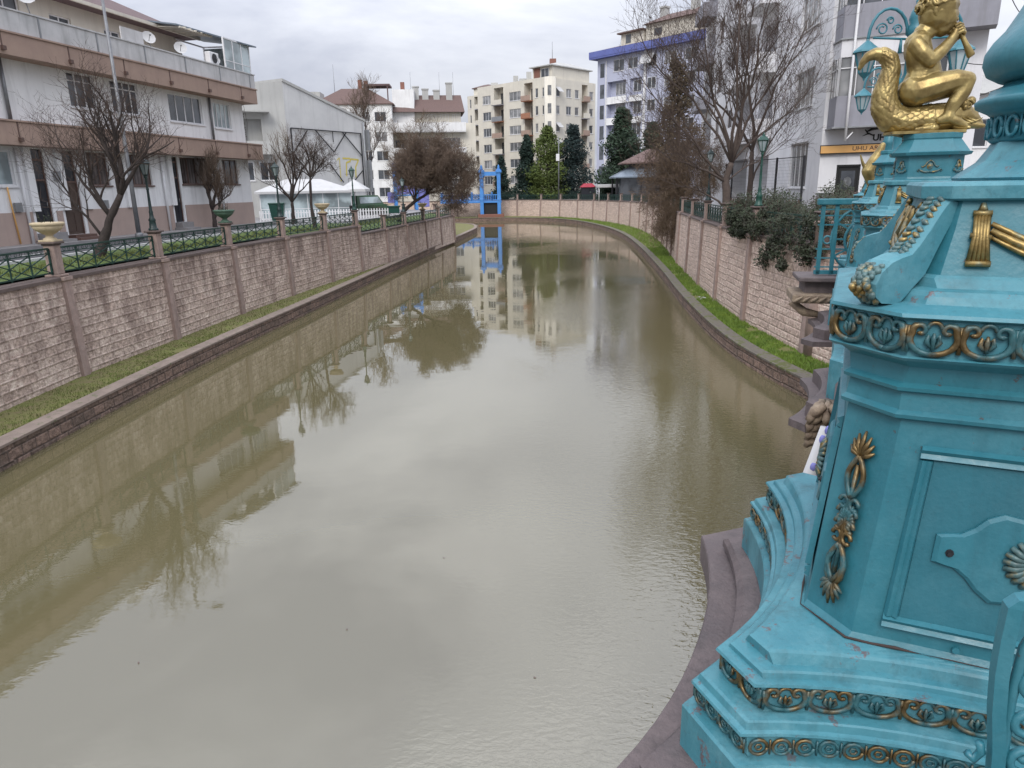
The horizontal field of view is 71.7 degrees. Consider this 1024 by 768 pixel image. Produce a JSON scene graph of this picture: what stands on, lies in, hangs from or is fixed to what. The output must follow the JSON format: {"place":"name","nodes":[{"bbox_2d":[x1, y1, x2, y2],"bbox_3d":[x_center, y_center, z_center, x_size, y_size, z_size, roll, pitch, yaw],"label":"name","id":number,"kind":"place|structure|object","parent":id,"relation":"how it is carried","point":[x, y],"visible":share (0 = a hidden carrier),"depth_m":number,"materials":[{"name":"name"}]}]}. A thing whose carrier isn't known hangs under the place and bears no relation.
{"place":"outdoors","nodes":[
{"label":"outdoors","id":0,"kind":"place"},
{"bbox_2d":[0,215,408,265],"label":"road","id":1,"kind":"structure","parent":0,"point":[65,249],"depth_m":27.21,"materials":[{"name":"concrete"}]},
{"bbox_2d":[101,0,143,238],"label":"utility pole","id":2,"kind":"object","parent":1,"relation":"on","point":[138,233],"visible":0.82,"depth_m":29.27,"materials":[{"name":"grey metal"}]},
{"bbox_2d":[0,213,425,265],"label":"road kerb","id":3,"kind":"structure","parent":1,"relation":"on","point":[74,254],"depth_m":26.38,"materials":[{"name":"paint"}]},
{"bbox_2d":[0,212,417,252],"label":"pavement","id":4,"kind":"structure","parent":0,"point":[19,247],"depth_m":30.20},
{"bbox_2d":[192,143,241,226],"bbox_3d":[-15.311,-10.260,36.739,3.014,5.078,1.753,-1,16,0],"label":"bare tree","id":5,"kind":"object","parent":4,"relation":"on","point":[217,188],"visible":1,"depth_m":36.59,"materials":[{"name":"brown plant"}]},
{"bbox_2d":[0,213,445,284],"bbox_3d":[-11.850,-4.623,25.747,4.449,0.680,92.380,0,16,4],"label":"grass","id":6,"kind":"structure","parent":0,"point":[188,242],"depth_m":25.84,"materials":[{"name":"green plant"}]},
{"bbox_2d":[9,38,189,267],"bbox_3d":[-12.981,-7.153,22.370,5.302,6.946,3.809,-1,16,0],"label":"pruned tree","id":7,"kind":"object","parent":6,"relation":"on","point":[114,159],"visible":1,"depth_m":22.20,"materials":[{"name":"brown plant"}]},
{"bbox_2d":[0,0,263,246],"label":"apartment house","id":8,"kind":"structure","parent":6,"relation":"on","point":[210,95],"depth_m":31.53,"materials":[{"name":"white paint"}]},
{"bbox_2d":[0,0,17,9],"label":"window","id":9,"kind":"structure","parent":8,"relation":"in","point":[12,4],"depth_m":28.59,"materials":[{"name":"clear glass"}]},
{"bbox_2d":[0,150,19,187],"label":"window","id":10,"kind":"structure","parent":8,"relation":"in","point":[6,175],"depth_m":26.13,"materials":[{"name":"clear glass"}]},
{"bbox_2d":[35,181,51,221],"bbox_3d":[-18.396,-6.928,27.684,0.105,1.990,0.790,2,16,11],"label":"door","id":11,"kind":"structure","parent":8,"relation":"in","point":[41,188],"depth_m":27.75,"materials":[{"name":"grey metal"}]},
{"bbox_2d":[49,14,68,23],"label":"window","id":12,"kind":"structure","parent":8,"relation":"in","point":[53,17],"depth_m":30.95,"materials":[{"name":"grey glass"}]},
{"bbox_2d":[65,183,83,234],"bbox_3d":[-18.107,-7.218,29.131,0.105,2.080,0.890,2,16,11],"label":"door","id":13,"kind":"structure","parent":8,"relation":"in","point":[74,221],"depth_m":29.24,"materials":[{"name":"brown metal"}]},
{"bbox_2d":[65,71,97,111],"bbox_3d":[-17.841,-12.109,29.335,0.210,1.420,1.570,2,16,11],"label":"window","id":14,"kind":"structure","parent":8,"relation":"in","point":[70,77],"depth_m":29.21,"materials":[{"name":"grey glass"}]},
{"bbox_2d":[85,152,113,186],"bbox_3d":[-17.773,-9.144,30.240,0.210,1.420,1.520,2,16,11],"label":"window","id":15,"kind":"structure","parent":8,"relation":"in","point":[102,174],"depth_m":30.46,"materials":[{"name":"brown glass"}]},
{"bbox_2d":[109,79,143,116],"bbox_3d":[-17.353,-12.790,31.743,0.210,1.420,1.870,2,16,11],"label":"window","id":16,"kind":"structure","parent":8,"relation":"in","point":[133,93],"depth_m":31.98,"materials":[{"name":"grey glass"}]},
{"bbox_2d":[129,155,154,186],"bbox_3d":[-17.274,-9.838,32.694,0.210,1.420,1.820,2,16,11],"label":"window","id":17,"kind":"structure","parent":8,"relation":"in","point":[138,179],"depth_m":32.90,"materials":[{"name":"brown glass"}]},
{"bbox_2d":[174,179,182,221],"bbox_3d":[-16.814,-9.211,35.479,0.105,2.140,0.640,2,16,11],"label":"door","id":18,"kind":"structure","parent":8,"relation":"in","point":[178,212],"depth_m":35.61,"materials":[{"name":"grey metal"}]},
{"bbox_2d":[167,93,205,125],"bbox_3d":[-16.524,-13.873,35.848,0.210,1.370,2.820,2,16,11],"label":"window","id":19,"kind":"structure","parent":8,"relation":"in","point":[180,106],"depth_m":35.87,"materials":[{"name":"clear glass"}]},
{"bbox_2d":[179,157,211,185],"bbox_3d":[-16.434,-11.038,36.845,0.210,1.370,2.720,2,16,11],"label":"window","id":20,"kind":"structure","parent":8,"relation":"in","point":[189,178],"depth_m":36.43,"materials":[{"name":"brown glass"}]},
{"bbox_2d":[212,102,233,130],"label":"window","id":21,"kind":"structure","parent":8,"relation":"in","point":[221,113],"depth_m":38.91,"materials":[{"name":"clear glass"}]},
{"bbox_2d":[221,160,240,184],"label":"window","id":22,"kind":"structure","parent":8,"relation":"in","point":[229,163],"depth_m":39.88,"materials":[{"name":"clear glass"}]},
{"bbox_2d":[0,217,401,277],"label":"fence","id":23,"kind":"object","parent":6,"relation":"on","point":[103,257],"depth_m":24.55,"materials":[{"name":"black metal"}]},
{"bbox_2d":[277,127,340,227],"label":"pruned tree","id":24,"kind":"object","parent":6,"relation":"on","point":[311,173],"visible":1,"depth_m":40.02,"materials":[{"name":"brown plant"}]},
{"bbox_2d":[385,127,486,224],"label":"round tree","id":25,"kind":"object","parent":6,"relation":"on","point":[429,168],"visible":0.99,"depth_m":54.53,"materials":[{"name":"brown plant"}]},
{"bbox_2d":[0,223,473,435],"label":"grass","id":26,"kind":"structure","parent":0,"point":[461,228],"depth_m":21.15,"materials":[{"name":"green plant"}]},
{"bbox_2d":[0,204,455,411],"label":"retaining wall","id":27,"kind":"structure","parent":26,"relation":"on","point":[59,327],"depth_m":23.93,"materials":[{"name":"stone"}]},
{"bbox_2d":[29,211,64,241],"bbox_3d":[-12.531,-4.311,19.090,0.820,0.921,0.820,-1,16,0],"label":"garden urn","id":28,"kind":"object","parent":27,"relation":"on","point":[48,230],"visible":1,"depth_m":18.96,"materials":[{"name":"stone"}]},
{"bbox_2d":[139,159,158,230],"bbox_3d":[-12.138,-6.374,23.611,0.420,2.450,0.364,-1,16,0],"label":"street lamp","id":29,"kind":"object","parent":27,"relation":"on","point":[144,167],"visible":0.88,"depth_m":23.64,"materials":[{"name":"metal"}]},
{"bbox_2d":[213,201,233,222],"bbox_3d":[-11.700,-7.041,28.725,0.820,0.971,0.820,-1,16,0],"label":"garden urn","id":30,"kind":"object","parent":27,"relation":"on","point":[225,214],"visible":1,"depth_m":28.58,"materials":[{"name":"stone"}]},
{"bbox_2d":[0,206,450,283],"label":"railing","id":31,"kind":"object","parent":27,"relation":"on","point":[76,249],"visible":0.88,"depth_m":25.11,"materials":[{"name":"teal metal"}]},
{"bbox_2d":[270,161,282,216],"bbox_3d":[-11.089,-9.186,33.430,0.420,2.550,0.364,-1,16,0],"label":"street lamp","id":32,"kind":"object","parent":27,"relation":"on","point":[274,167],"visible":0.99,"depth_m":33.37,"materials":[{"name":"metal"}]},
{"bbox_2d":[314,203,329,212],"bbox_3d":[-10.346,-9.588,38.618,0.820,0.510,0.820,-1,16,0],"label":"garden urn","id":33,"kind":"object","parent":27,"relation":"on","point":[322,207],"visible":1,"depth_m":38.41,"materials":[{"name":"stone"}]},
{"bbox_2d":[348,167,356,209],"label":"street lamp","id":34,"kind":"object","parent":27,"relation":"on","point":[351,170],"visible":1,"depth_m":42.99,"materials":[{"name":"green metal"}]},
{"bbox_2d":[0,228,476,471],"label":"river kerb face","id":35,"kind":"object","parent":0,"point":[14,453],"visible":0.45,"depth_m":20.77},
{"bbox_2d":[0,223,476,448],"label":"river kerb","id":36,"kind":"structure","parent":35,"relation":"on","point":[15,435],"depth_m":20.59,"materials":[{"name":"grey concrete"}]},
{"bbox_2d":[243,121,319,224],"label":"bare tree","id":37,"kind":"object","parent":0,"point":[291,197],"visible":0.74,"depth_m":40.70,"materials":[{"name":"brown plant"}]},
{"bbox_2d":[255,209,443,222],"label":"square","id":38,"kind":"structure","parent":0,"point":[257,219],"depth_m":59.38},
{"bbox_2d":[268,202,285,220],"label":"waste bin","id":39,"kind":"object","parent":38,"relation":"on","point":[273,208],"visible":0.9,"depth_m":53.39,"materials":[{"name":"green paint"}]},
{"bbox_2d":[254,179,351,219],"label":"cafe pavilion","id":40,"kind":"structure","parent":38,"relation":"on","point":[336,196],"depth_m":59.08,"materials":[{"name":"white glass"}]},
{"bbox_2d":[242,78,373,216],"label":"gabled building","id":41,"kind":"structure","parent":38,"relation":"on","point":[283,101],"depth_m":64.86,"materials":[{"name":"white paint"}]},
{"bbox_2d":[259,162,277,180],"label":"window","id":42,"kind":"structure","parent":41,"relation":"in","point":[262,179],"depth_m":63.64,"materials":[{"name":"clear glass"}]},
{"bbox_2d":[259,208,388,221],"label":"picket fence","id":43,"kind":"object","parent":38,"relation":"on","point":[332,211],"visible":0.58,"depth_m":56.63,"materials":[{"name":"white metal"}]},
{"bbox_2d":[344,180,369,216],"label":"parasol","id":44,"kind":"object","parent":38,"relation":"on","point":[358,186],"visible":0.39,"depth_m":59.90,"materials":[{"name":"white fabric"}]},
{"bbox_2d":[340,70,394,194],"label":"bare tree","id":45,"kind":"object","parent":38,"relation":"on","point":[363,107],"visible":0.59,"depth_m":76.38,"materials":[{"name":"brown plant"}]},
{"bbox_2d":[351,195,386,215],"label":"parked van","id":46,"kind":"object","parent":38,"relation":"on","point":[364,202],"visible":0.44,"depth_m":63.12,"materials":[{"name":"green metal"}]},
{"bbox_2d":[0,221,812,767],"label":"water","id":47,"kind":"structure","parent":0,"point":[466,491],"depth_m":11.91,"materials":[{"name":"beige liquid"}]},
{"bbox_2d":[387,165,429,209],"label":"play tower","id":48,"kind":"structure","parent":0,"point":[417,206],"depth_m":77.36,"materials":[{"name":"blue paint"}]},
{"bbox_2d":[440,165,503,217],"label":"gantry bridge","id":49,"kind":"structure","parent":0,"point":[491,208],"depth_m":118.95,"materials":[{"name":"blue paint"}]},
{"bbox_2d":[112,0,1023,185],"label":"sky","id":50,"kind":"structure","parent":0,"point":[421,43],"materials":[{"name":"white"}]},
{"bbox_2d":[455,218,807,399],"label":"river kerb face","id":51,"kind":"object","parent":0,"point":[784,379],"visible":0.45,"depth_m":25.17},
{"bbox_2d":[455,217,812,377],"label":"river kerb","id":52,"kind":"structure","parent":51,"relation":"on","point":[709,317],"depth_m":25.97,"materials":[{"name":"grey concrete"}]},
{"bbox_2d":[455,216,828,373],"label":"grass","id":53,"kind":"structure","parent":0,"point":[754,329],"depth_m":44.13,"materials":[{"name":"green plant"}]},
{"bbox_2d":[383,193,846,362],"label":"retaining wall","id":54,"kind":"structure","parent":53,"relation":"on","point":[714,259],"depth_m":29.94,"materials":[{"name":"stone"}]},
{"bbox_2d":[469,194,817,239],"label":"railing","id":55,"kind":"object","parent":54,"relation":"on","point":[696,207],"visible":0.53,"depth_m":39.38,"materials":[{"name":"metal"}]},
{"bbox_2d":[705,148,713,199],"bbox_3d":[9.565,-10.149,34.261,0.420,2.450,0.364,-1,16,0],"label":"street lamp","id":56,"kind":"object","parent":54,"relation":"on","point":[709,153],"visible":0.62,"depth_m":34.15,"materials":[{"name":"metal"}]},
{"bbox_2d":[754,132,768,205],"bbox_3d":[8.743,-7.527,24.830,0.420,2.500,0.364,-1,16,0],"label":"street lamp","id":57,"kind":"object","parent":54,"relation":"on","point":[763,140],"visible":0.98,"depth_m":24.75,"materials":[{"name":"green metal"}]},
{"bbox_2d":[803,221,833,355],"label":"end pillar","id":58,"kind":"structure","parent":53,"relation":"on","point":[807,350],"depth_m":20.33,"materials":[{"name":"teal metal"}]},
{"bbox_2d":[505,198,840,242],"bbox_3d":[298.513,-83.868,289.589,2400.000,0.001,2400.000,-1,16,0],"label":"ground","id":59,"kind":"structure","parent":0,"point":[592,199],"depth_m":119.62,"materials":[{"name":"soil"}]},
{"bbox_2d":[311,64,414,201],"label":"apartment block","id":60,"kind":"structure","parent":59,"relation":"on","point":[402,96],"depth_m":124.98,"materials":[{"name":"white paint"}]},
{"bbox_2d":[375,109,468,165],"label":"bare tree","id":61,"kind":"object","parent":59,"relation":"on","point":[401,139],"visible":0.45,"depth_m":123.31,"materials":[{"name":"brown plant"}]},
{"bbox_2d":[392,72,476,201],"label":"apartment block","id":62,"kind":"structure","parent":59,"relation":"on","point":[448,108],"depth_m":127.07,"materials":[{"name":"white paint"}]},
{"bbox_2d":[467,84,490,194],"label":"apartment block","id":63,"kind":"structure","parent":59,"relation":"on","point":[472,101],"depth_m":149.12,"materials":[{"name":"white paint"}]},
{"bbox_2d":[489,155,511,199],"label":"conifer","id":64,"kind":"object","parent":59,"relation":"on","point":[505,180],"visible":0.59,"depth_m":130.01,"materials":[{"name":"green plant"}]},
{"bbox_2d":[508,134,539,199],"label":"conifer","id":65,"kind":"object","parent":59,"relation":"on","point":[526,155],"visible":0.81,"depth_m":126.23,"materials":[{"name":"green plant"}]},
{"bbox_2d":[473,192,580,199],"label":"hedge","id":66,"kind":"object","parent":59,"relation":"on","point":[525,194],"visible":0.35,"depth_m":124.73,"materials":[{"name":"green plant"}]},
{"bbox_2d":[477,42,595,197],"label":"apartment block","id":67,"kind":"structure","parent":59,"relation":"on","point":[558,97],"depth_m":137.74,"materials":[{"name":"beige paint"}]},
{"bbox_2d":[509,108,520,118],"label":"window","id":68,"kind":"structure","parent":67,"relation":"in","point":[514,113],"depth_m":137.93,"materials":[{"name":"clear glass"}]},
{"bbox_2d":[509,91,520,101],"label":"window","id":69,"kind":"structure","parent":67,"relation":"in","point":[513,96],"depth_m":137.19,"materials":[{"name":"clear glass"}]},
{"bbox_2d":[510,125,520,134],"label":"window","id":70,"kind":"structure","parent":67,"relation":"in","point":[514,130],"depth_m":138.80,"materials":[{"name":"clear glass"}]},
{"bbox_2d":[521,124,573,199],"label":"conifer","id":71,"kind":"object","parent":59,"relation":"on","point":[544,183],"visible":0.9,"depth_m":123.93,"materials":[{"name":"green plant"}]},
{"bbox_2d":[550,123,595,198],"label":"conifer","id":72,"kind":"object","parent":59,"relation":"on","point":[574,152],"visible":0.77,"depth_m":125.49,"materials":[{"name":"green plant"}]},
{"bbox_2d":[580,183,594,198],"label":"kiosk","id":73,"kind":"object","parent":59,"relation":"on","point":[585,188],"visible":0.57,"depth_m":117.08,"materials":[{"name":"red paint"}]},
{"bbox_2d":[589,106,643,199],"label":"conifer","id":74,"kind":"object","parent":59,"relation":"on","point":[616,138],"visible":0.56,"depth_m":101.40,"materials":[{"name":"green plant"}]},
{"bbox_2d":[609,149,660,200],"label":"gazebo","id":75,"kind":"object","parent":59,"relation":"on","point":[626,182],"visible":0.29,"depth_m":92.61,"materials":[{"name":"grey metal"}]},
{"bbox_2d":[589,0,705,198],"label":"apartment block","id":76,"kind":"structure","parent":59,"relation":"on","point":[610,83],"depth_m":109.69,"materials":[{"name":"white paint"}]},
{"bbox_2d":[614,59,623,71],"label":"window","id":77,"kind":"structure","parent":76,"relation":"in","point":[620,61],"depth_m":111.30,"materials":[{"name":"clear glass"}]},
{"bbox_2d":[616,82,625,95],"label":"window","id":78,"kind":"structure","parent":76,"relation":"in","point":[619,85],"depth_m":112.85,"materials":[{"name":"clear glass"}]},
{"bbox_2d":[635,120,662,154],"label":"conifer","id":79,"kind":"object","parent":59,"relation":"on","point":[645,139],"visible":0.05,"depth_m":97.89,"materials":[{"name":"green plant"}]},
{"bbox_2d":[646,47,708,233],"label":"conifer","id":80,"kind":"object","parent":59,"relation":"on","point":[685,78],"visible":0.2,"depth_m":52.58,"materials":[{"name":"brown plant"}]},
{"bbox_2d":[629,117,734,253],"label":"bare tree","id":81,"kind":"object","parent":59,"relation":"on","point":[672,209],"visible":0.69,"depth_m":47.98,"materials":[{"name":"brown plant"}]},
{"bbox_2d":[605,0,864,223],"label":"bare tree","id":82,"kind":"object","parent":59,"relation":"on","point":[733,144],"visible":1,"depth_m":29.54,"materials":[{"name":"brown plant"}]},
{"bbox_2d":[652,0,827,209],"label":"bare tree","id":83,"kind":"object","parent":59,"relation":"on","point":[751,176],"visible":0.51,"depth_m":32.98,"materials":[{"name":"brown plant"}]},
{"bbox_2d":[730,155,805,231],"bbox_3d":[11.985,-9.023,33.955,0.115,3.400,7.270,-3,16,-7],"label":"wire fence","id":84,"kind":"object","parent":59,"relation":"on","point":[775,177],"visible":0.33,"depth_m":32.63,"materials":[{"name":"metal"}]},
{"bbox_2d":[717,178,857,271],"bbox_3d":[10.665,-5.531,24.335,5.297,3.083,12.694,-1,16,0],"label":"hedge","id":85,"kind":"object","parent":59,"relation":"on","point":[742,220],"visible":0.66,"depth_m":23.43,"materials":[{"name":"green plant"}]},
{"bbox_2d":[689,0,1000,229],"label":"apartment building","id":86,"kind":"structure","parent":59,"relation":"on","point":[845,138],"depth_m":31.31,"materials":[{"name":"white paint"}]},
{"bbox_2d":[787,141,808,188],"bbox_3d":[14.073,-10.715,34.800,0.210,2.170,3.020,0,16,6],"label":"window","id":87,"kind":"structure","parent":86,"relation":"in","point":[796,152],"depth_m":35.04,"materials":[{"name":"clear glass"}]},
{"bbox_2d":[795,69,814,111],"bbox_3d":[14.012,-14.061,33.866,0.210,1.720,3.020,0,16,6],"label":"window","id":88,"kind":"structure","parent":86,"relation":"in","point":[802,75],"depth_m":33.95,"materials":[{"name":"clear glass"}]},
{"bbox_2d":[798,0,820,36],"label":"window","id":89,"kind":"structure","parent":86,"relation":"in","point":[817,12],"depth_m":33.22,"materials":[{"name":"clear glass"}]},
{"bbox_2d":[835,164,860,219],"bbox_3d":[14.820,-8.474,31.410,0.960,2.410,0.130,8,18,29],"label":"shop door","id":90,"kind":"structure","parent":86,"relation":"in","point":[850,174],"depth_m":31.21,"materials":[{"name":"black paint"}]},
{"bbox_2d":[939,44,949,70],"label":"window","id":91,"kind":"structure","parent":86,"relation":"in","point":[944,61],"depth_m":28.59,"materials":[{"name":"grey glass"}]},
{"bbox_2d":[969,72,1003,165],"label":"house","id":92,"kind":"structure","parent":59,"relation":"on","point":[980,145],"depth_m":42.97,"materials":[{"name":"white paint"}]},
{"bbox_2d":[972,119,987,147],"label":"window","id":93,"kind":"structure","parent":92,"relation":"in","point":[978,140],"depth_m":43.00,"materials":[{"name":"grey glass"}]},
{"bbox_3d":[6.623,0.300,3.177,9.420,1.580,21.000,6,17,24],"label":"bridge","id":94,"kind":"object","parent":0,"visible":0},
{"bbox_2d":[786,271,836,317],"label":"stone cornice","id":95,"kind":"structure","parent":94,"relation":"attached to","point":[812,288],"depth_m":9.53,"materials":[{"name":"beige stone"}]},
{"bbox_2d":[813,198,859,274],"bbox_3d":[4.901,-1.944,9.360,1.684,1.000,0.120,3,16,14],"label":"bridge railing","id":96,"kind":"object","parent":95,"relation":"on","point":[836,202],"visible":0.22,"depth_m":9.48,"materials":[{"name":"teal metal"}]},
{"bbox_2d":[803,426,827,475],"bbox_3d":[1.823,1.913,5.416,0.971,3.367,0.124,-1,16,0],"label":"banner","id":97,"kind":"object","parent":94,"relation":"attached to","point":[810,466],"visible":0.11,"depth_m":5.00,"materials":[{"name":"white fabric"}]},
{"bbox_2d":[803,399,833,447],"bbox_3d":[2.409,0.323,5.438,0.296,0.437,0.403,6,17,24],"label":"carved bracket","id":98,"kind":"object","parent":94,"relation":"attached to","point":[818,415],"visible":0.52,"depth_m":5.33,"materials":[{"name":"stone"}]},
{"bbox_2d":[617,5,1023,767],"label":"lamp pedestal","id":99,"kind":"object","parent":94,"relation":"on","point":[865,581],"visible":0.99,"depth_m":1.50,"materials":[{"name":"teal paint"}]},
{"bbox_2d":[800,150,894,346],"bbox_3d":[4.466,-1.622,8.383,1.680,2.180,1.680,6,17,24],"label":"lamp pedestal","id":100,"kind":"object","parent":94,"relation":"on","point":[819,335],"visible":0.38,"depth_m":8.16,"materials":[{"name":"teal paint"}]},
{"bbox_2d":[860,142,885,192],"bbox_3d":[4.711,-2.789,9.130,0.481,0.618,0.165,-1,16,0],"label":"golden fish","id":101,"kind":"object","parent":100,"relation":"attached to","point":[868,169],"visible":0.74,"depth_m":9.08},
{"bbox_2d":[852,0,975,149],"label":"bridge lamp","id":102,"kind":"object","parent":100,"relation":"on","point":[957,57],"visible":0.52,"depth_m":7.76,"materials":[{"name":"teal paint"}]},
{"bbox_2d":[838,180,866,268],"bbox_3d":[6.457,-2.801,12.474,1.680,2.180,1.680,6,17,24],"label":"lamp pedestal","id":103,"kind":"object","parent":94,"relation":"on","point":[858,195],"visible":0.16,"depth_m":12.34,"materials":[{"name":"teal paint"}]},
{"bbox_2d":[854,67,928,149],"bbox_3d":[6.425,-4.525,11.993,1.335,1.800,0.305,-1,16,0],"label":"bridge lamp","id":104,"kind":"object","parent":103,"relation":"on","point":[862,97],"visible":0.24,"depth_m":11.86,"materials":[{"name":"teal metal"}]},
{"bbox_2d":[788,132,972,431],"bbox_3d":[3.139,-0.808,5.554,1.546,2.180,1.546,6,17,24],"label":"statue pedestal","id":105,"kind":"object","parent":94,"relation":"on","point":[924,157],"visible":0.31,"depth_m":5.20,"materials":[{"name":"teal paint"}]},
{"bbox_2d":[858,0,984,137],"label":"golden statue","id":106,"kind":"object","parent":105,"relation":"on","point":[927,79],"visible":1,"depth_m":5.08,"materials":[{"name":"gold metal"}]},
{"bbox_2d":[963,591,1023,767],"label":"scroll panel","id":107,"kind":"object","parent":94,"relation":"on","point":[1005,689],"visible":1,"depth_m":0.94,"materials":[{"name":"teal paint"}]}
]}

